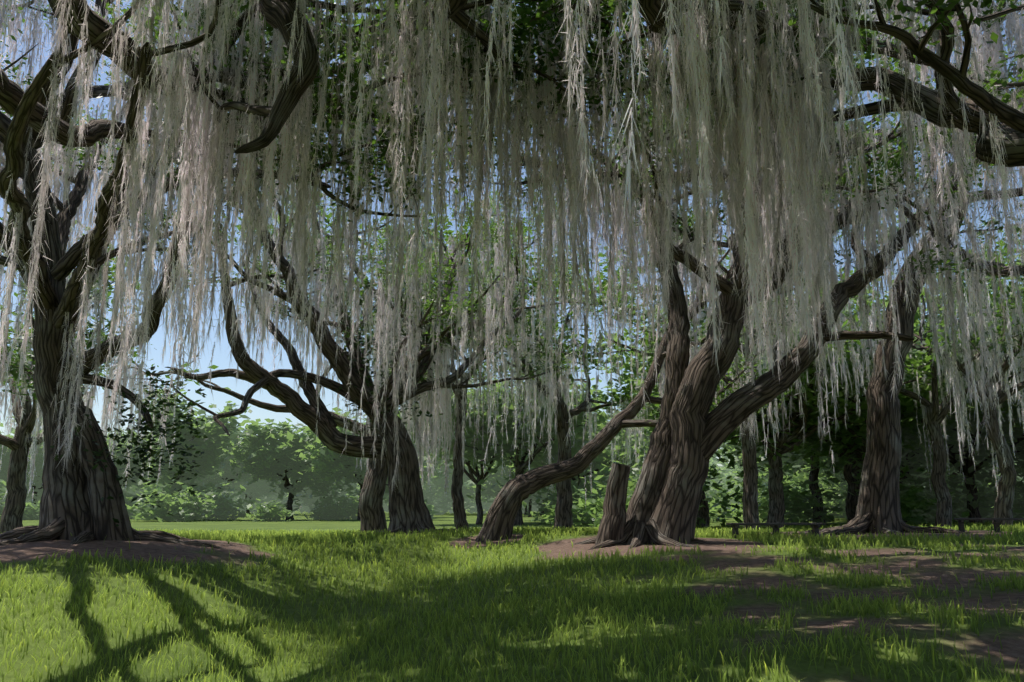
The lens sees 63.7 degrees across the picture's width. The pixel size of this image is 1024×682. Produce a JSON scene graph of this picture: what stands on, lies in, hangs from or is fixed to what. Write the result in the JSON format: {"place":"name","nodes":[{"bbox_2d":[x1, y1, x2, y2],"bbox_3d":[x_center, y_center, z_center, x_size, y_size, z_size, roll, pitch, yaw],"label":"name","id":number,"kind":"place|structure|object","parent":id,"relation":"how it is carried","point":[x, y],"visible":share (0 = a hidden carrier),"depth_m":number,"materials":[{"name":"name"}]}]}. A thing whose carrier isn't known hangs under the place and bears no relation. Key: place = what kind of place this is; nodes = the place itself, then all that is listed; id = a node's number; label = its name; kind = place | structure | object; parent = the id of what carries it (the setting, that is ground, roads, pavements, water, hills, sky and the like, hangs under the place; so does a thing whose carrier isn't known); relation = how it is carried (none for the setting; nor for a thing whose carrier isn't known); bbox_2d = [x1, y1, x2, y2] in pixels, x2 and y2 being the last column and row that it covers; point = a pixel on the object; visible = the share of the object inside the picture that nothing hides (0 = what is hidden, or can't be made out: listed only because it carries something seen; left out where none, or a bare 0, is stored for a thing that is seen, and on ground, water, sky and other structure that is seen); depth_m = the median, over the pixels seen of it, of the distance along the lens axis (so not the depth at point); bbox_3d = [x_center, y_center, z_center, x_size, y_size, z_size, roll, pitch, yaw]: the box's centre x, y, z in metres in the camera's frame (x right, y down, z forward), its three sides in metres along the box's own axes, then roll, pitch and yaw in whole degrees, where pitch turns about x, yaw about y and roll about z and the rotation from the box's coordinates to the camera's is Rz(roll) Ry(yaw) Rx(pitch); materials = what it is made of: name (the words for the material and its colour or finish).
{"place":"outdoors","nodes":[
{"label":"outdoors","id":0,"kind":"place"},
{"bbox_2d":[0,509,1023,681],"bbox_3d":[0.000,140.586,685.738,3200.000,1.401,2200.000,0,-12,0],"label":"ground","id":1,"kind":"structure","parent":0,"point":[717,553],"depth_m":10.07,"materials":[{"name":"green plant"}]},
{"bbox_2d":[0,423,41,479],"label":"tree","id":2,"kind":"object","parent":1,"relation":"on","point":[5,459],"visible":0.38,"depth_m":117.91,"materials":[{"name":"green plant"}]},
{"bbox_2d":[0,484,41,504],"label":"tree","id":3,"kind":"object","parent":1,"relation":"on","point":[3,485],"depth_m":138.84,"materials":[{"name":"green plant"}]},
{"bbox_2d":[0,423,43,503],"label":"tree","id":4,"kind":"object","parent":1,"relation":"on","point":[37,479],"visible":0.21,"depth_m":122.32,"materials":[{"name":"green plant"}]},
{"bbox_2d":[0,209,151,533],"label":"tree","id":5,"kind":"object","parent":1,"relation":"on","point":[23,441],"visible":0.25,"depth_m":33.18,"materials":[{"name":"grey plant"}]},
{"bbox_2d":[107,426,150,493],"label":"tree","id":6,"kind":"object","parent":1,"relation":"on","point":[124,491],"depth_m":142.28,"materials":[{"name":"green plant"}]},
{"bbox_2d":[106,431,167,493],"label":"tree","id":7,"kind":"object","parent":1,"relation":"on","point":[122,467],"visible":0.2,"depth_m":108.38,"materials":[{"name":"green plant"}]},
{"bbox_2d":[135,384,251,498],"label":"tree","id":8,"kind":"object","parent":1,"relation":"on","point":[211,429],"visible":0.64,"depth_m":94.46,"materials":[{"name":"green plant"}]},
{"bbox_2d":[0,475,437,521],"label":"shrub foliage","id":9,"kind":"object","parent":1,"relation":"on","point":[211,504],"visible":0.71,"depth_m":92.72,"materials":[{"name":"green plant"}]},
{"bbox_2d":[177,428,263,497],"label":"tree","id":10,"kind":"object","parent":1,"relation":"on","point":[225,475],"visible":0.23,"depth_m":128.88,"materials":[{"name":"green plant"}]},
{"bbox_2d":[225,478,280,513],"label":"tree","id":11,"kind":"object","parent":1,"relation":"on","point":[257,490],"visible":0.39,"depth_m":156.39,"materials":[{"name":"green plant"}]},
{"bbox_2d":[0,0,536,428],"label":"moss","id":12,"kind":"object","parent":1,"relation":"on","point":[83,21],"visible":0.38,"depth_m":10.89,"materials":[{"name":"plant"}]},
{"bbox_2d":[220,416,348,519],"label":"tree","id":13,"kind":"object","parent":1,"relation":"on","point":[267,454],"visible":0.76,"depth_m":93.83,"materials":[{"name":"green plant"}]},
{"bbox_2d":[0,0,602,548],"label":"tree","id":14,"kind":"object","parent":1,"relation":"on","point":[82,498],"visible":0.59,"depth_m":13.52,"materials":[{"name":"grey plant"}]},
{"bbox_2d":[284,472,359,509],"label":"tree","id":15,"kind":"object","parent":1,"relation":"on","point":[310,501],"visible":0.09,"depth_m":157.49,"materials":[{"name":"green plant"}]},
{"bbox_2d":[159,161,537,532],"bbox_3d":[-3.980,-0.321,29.176,14.188,14.784,10.130,8,-14,-34],"label":"tree","id":16,"kind":"object","parent":1,"relation":"on","point":[372,513],"visible":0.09,"depth_m":29.09,"materials":[{"name":"green plant"}]},
{"bbox_2d":[80,134,641,535],"bbox_3d":[-4.229,-0.520,22.943,14.841,12.101,12.727,2,-12,-12],"label":"tree","id":17,"kind":"object","parent":1,"relation":"on","point":[392,444],"visible":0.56,"depth_m":22.46,"materials":[{"name":"grey plant"}]},
{"bbox_2d":[287,404,436,519],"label":"tree","id":18,"kind":"object","parent":1,"relation":"on","point":[326,460],"visible":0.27,"depth_m":89.00,"materials":[{"name":"green plant"}]},
{"bbox_2d":[362,443,452,502],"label":"tree","id":19,"kind":"object","parent":1,"relation":"on","point":[435,471],"visible":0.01,"depth_m":122.03,"materials":[{"name":"green plant"}]},
{"bbox_2d":[424,449,478,503],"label":"tree","id":20,"kind":"object","parent":1,"relation":"on","point":[439,482],"visible":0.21,"depth_m":160.23,"materials":[{"name":"green plant"}]},
{"bbox_2d":[294,188,628,529],"bbox_3d":[-0.660,1.015,32.327,13.177,13.458,11.507,9,-15,-38],"label":"tree","id":21,"kind":"object","parent":1,"relation":"on","point":[459,512],"visible":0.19,"depth_m":31.37,"materials":[{"name":"grey plant"}]},
{"bbox_2d":[396,374,557,524],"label":"tree","id":22,"kind":"object","parent":1,"relation":"on","point":[470,447],"visible":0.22,"depth_m":65.10,"materials":[{"name":"green plant"}]},
{"bbox_2d":[0,413,1023,514],"bbox_3d":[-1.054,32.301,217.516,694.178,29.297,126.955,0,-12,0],"label":"bushes","id":23,"kind":"object","parent":1,"relation":"on","point":[436,501],"visible":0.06,"depth_m":187.85,"materials":[{"name":"green plant"}]},
{"bbox_2d":[484,460,551,516],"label":"tree","id":24,"kind":"object","parent":1,"relation":"on","point":[497,473],"visible":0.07,"depth_m":123.67,"materials":[{"name":"green plant"}]},
{"bbox_2d":[463,459,579,510],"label":"tree","id":25,"kind":"object","parent":1,"relation":"on","point":[489,491],"visible":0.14,"depth_m":125.92,"materials":[{"name":"green plant"}]},
{"bbox_2d":[428,333,619,524],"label":"tree","id":26,"kind":"object","parent":1,"relation":"on","point":[520,467],"visible":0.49,"depth_m":62.86,"materials":[{"name":"green plant"}]},
{"bbox_2d":[426,220,662,528],"bbox_3d":[1.340,1.144,38.382,14.799,15.749,10.765,8,-14,-33],"label":"tree","id":27,"kind":"object","parent":1,"relation":"on","point":[563,511],"visible":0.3,"depth_m":36.34,"materials":[{"name":"green plant"}]},
{"bbox_2d":[71,0,1023,401],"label":"moss","id":28,"kind":"object","parent":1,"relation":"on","point":[683,18],"visible":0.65,"depth_m":10.49,"materials":[{"name":"grey plant"}]},
{"bbox_2d":[504,411,622,499],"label":"tree","id":29,"kind":"object","parent":1,"relation":"on","point":[531,468],"visible":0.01,"depth_m":85.18,"materials":[{"name":"green plant"}]},
{"bbox_2d":[507,377,650,496],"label":"tree","id":30,"kind":"object","parent":1,"relation":"on","point":[606,455],"visible":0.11,"depth_m":72.16,"materials":[{"name":"green plant"}]},
{"bbox_2d":[586,459,639,488],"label":"tree","id":31,"kind":"object","parent":1,"relation":"on","point":[635,473],"depth_m":126.25,"materials":[{"name":"green plant"}]},
{"bbox_2d":[617,407,657,472],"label":"tree","id":32,"kind":"object","parent":1,"relation":"on","point":[648,443],"visible":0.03,"depth_m":89.22,"materials":[{"name":"green plant"}]},
{"bbox_2d":[324,0,1023,549],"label":"tree","id":33,"kind":"object","parent":1,"relation":"on","point":[690,434],"visible":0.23,"depth_m":16.84,"materials":[{"name":"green plant"}]},
{"bbox_2d":[475,113,895,541],"bbox_3d":[6.467,-0.884,23.555,8.764,13.260,13.750,-8,-14,35],"label":"tree","id":34,"kind":"object","parent":1,"relation":"on","point":[512,495],"visible":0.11,"depth_m":20.71,"materials":[{"name":"brown plant"}]},
{"bbox_2d":[587,305,810,528],"bbox_3d":[10.641,3.532,45.243,12.733,13.851,17.743,0,-12,0],"label":"tree","id":35,"kind":"object","parent":1,"relation":"on","point":[703,512],"visible":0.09,"depth_m":44.26,"materials":[{"name":"green plant"}]},
{"bbox_2d":[390,0,1023,535],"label":"tree","id":36,"kind":"object","parent":1,"relation":"on","point":[878,504],"visible":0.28,"depth_m":17.32,"materials":[{"name":"grey plant"}]},
{"bbox_2d":[540,206,882,531],"bbox_3d":[8.028,1.170,32.944,13.082,13.357,11.515,2,-12,-10],"label":"tree","id":37,"kind":"object","parent":1,"relation":"on","point":[750,493],"visible":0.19,"depth_m":30.93,"materials":[{"name":"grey plant"}]},
{"bbox_2d":[469,0,1023,379],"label":"moss","id":38,"kind":"object","parent":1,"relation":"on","point":[942,103],"visible":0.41,"depth_m":10.87,"materials":[{"name":"plant"}]},
{"bbox_2d":[731,461,801,490],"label":"tree","id":39,"kind":"object","parent":1,"relation":"on","point":[741,469],"depth_m":134.53,"materials":[{"name":"green plant"}]},
{"bbox_2d":[713,436,827,485],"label":"tree","id":40,"kind":"object","parent":1,"relation":"on","point":[732,449],"visible":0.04,"depth_m":86.14,"materials":[{"name":"green plant"}]},
{"bbox_2d":[522,441,1023,526],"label":"shrub foliage","id":41,"kind":"object","parent":1,"relation":"on","point":[920,508],"visible":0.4,"depth_m":52.19,"materials":[{"name":"green plant"}]},
{"bbox_2d":[691,315,856,522],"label":"tree","id":42,"kind":"object","parent":1,"relation":"on","point":[813,473],"visible":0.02,"depth_m":51.64,"materials":[{"name":"green plant"}]},
{"bbox_2d":[726,523,825,537],"bbox_3d":[6.018,4.428,18.795,2.300,0.556,0.340,2,-12,-8],"label":"bench","id":43,"kind":"object","parent":1,"relation":"on","point":[735,527],"visible":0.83,"depth_m":18.72,"materials":[{"name":"brown wood"}]},
{"bbox_2d":[658,267,931,528],"bbox_3d":[14.444,2.810,43.942,13.568,14.668,17.339,0,-12,0],"label":"tree","id":44,"kind":"object","parent":1,"relation":"on","point":[776,511],"visible":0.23,"depth_m":41.53,"materials":[{"name":"green plant"}]},
{"bbox_2d":[759,452,843,516],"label":"tree","id":45,"kind":"object","parent":1,"relation":"on","point":[786,454],"visible":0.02,"depth_m":80.23,"materials":[{"name":"green plant"}]},
{"bbox_2d":[783,452,845,515],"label":"tree","id":46,"kind":"object","parent":1,"relation":"on","point":[806,463],"depth_m":79.28,"materials":[{"name":"green plant"}]},
{"bbox_2d":[758,297,975,490],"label":"tree","id":47,"kind":"object","parent":1,"relation":"on","point":[848,444],"visible":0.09,"depth_m":45.38,"materials":[{"name":"green plant"}]},
{"bbox_2d":[773,304,982,522],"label":"tree","id":48,"kind":"object","parent":1,"relation":"on","point":[850,507],"visible":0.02,"depth_m":47.38,"materials":[{"name":"green plant"}]},
{"bbox_2d":[792,321,1007,505],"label":"tree","id":49,"kind":"object","parent":1,"relation":"on","point":[855,472],"visible":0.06,"depth_m":49.76,"materials":[{"name":"green plant"}]},
{"bbox_2d":[790,211,1023,528],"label":"tree","id":50,"kind":"object","parent":1,"relation":"on","point":[1005,490],"visible":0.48,"depth_m":32.39,"materials":[{"name":"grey plant"}]},
{"bbox_2d":[826,287,998,504],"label":"tree","id":51,"kind":"object","parent":1,"relation":"on","point":[911,447],"visible":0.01,"depth_m":48.28,"materials":[{"name":"green plant"}]},
{"bbox_2d":[834,427,994,522],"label":"tree","id":52,"kind":"object","parent":1,"relation":"on","point":[923,463],"visible":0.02,"depth_m":56.46,"materials":[{"name":"green plant"}]},
{"bbox_2d":[809,208,1023,528],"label":"tree","id":53,"kind":"object","parent":1,"relation":"on","point":[933,417],"visible":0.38,"depth_m":37.34,"materials":[{"name":"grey plant"}]},
{"bbox_2d":[900,443,994,485],"bbox_3d":[27.101,6.077,58.826,18.099,13.862,14.666,-9,-15,39],"label":"shrub","id":54,"kind":"object","parent":1,"relation":"on","point":[978,461],"depth_m":56.58,"materials":[{"name":"green plant"}]},
{"bbox_2d":[911,457,994,487],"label":"shrub","id":55,"kind":"object","parent":1,"relation":"on","point":[991,469],"depth_m":74.83,"materials":[{"name":"green plant"}]},
{"bbox_2d":[885,254,1023,425],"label":"tree","id":56,"kind":"object","parent":1,"relation":"on","point":[1001,409],"visible":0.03,"depth_m":42.60,"materials":[{"name":"green plant"}]},
{"bbox_2d":[901,357,1023,523],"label":"tree","id":57,"kind":"object","parent":1,"relation":"on","point":[968,469],"visible":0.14,"depth_m":51.00,"materials":[{"name":"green plant"}]},
{"bbox_2d":[953,378,1023,474],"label":"tree","id":58,"kind":"object","parent":1,"relation":"on","point":[979,450],"visible":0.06,"depth_m":50.13,"materials":[{"name":"green plant"}]},
{"bbox_2d":[954,518,1023,531],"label":"fence","id":59,"kind":"object","parent":1,"relation":"on","point":[962,528],"visible":0.81,"depth_m":19.70,"materials":[{"name":"brown wood"}]},
{"bbox_2d":[1002,248,1022,423],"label":"tree","id":60,"kind":"object","parent":1,"relation":"on","point":[1015,415],"visible":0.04,"depth_m":45.21,"materials":[{"name":"green plant"}]},
{"bbox_2d":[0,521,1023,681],"bbox_3d":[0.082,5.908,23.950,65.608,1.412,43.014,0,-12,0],"label":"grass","id":61,"kind":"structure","parent":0,"point":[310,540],"depth_m":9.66,"materials":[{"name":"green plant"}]},
{"bbox_2d":[0,0,1023,506],"label":"sky","id":62,"kind":"structure","parent":0,"point":[221,355],"materials":[{"name":"blue"}]}
]}

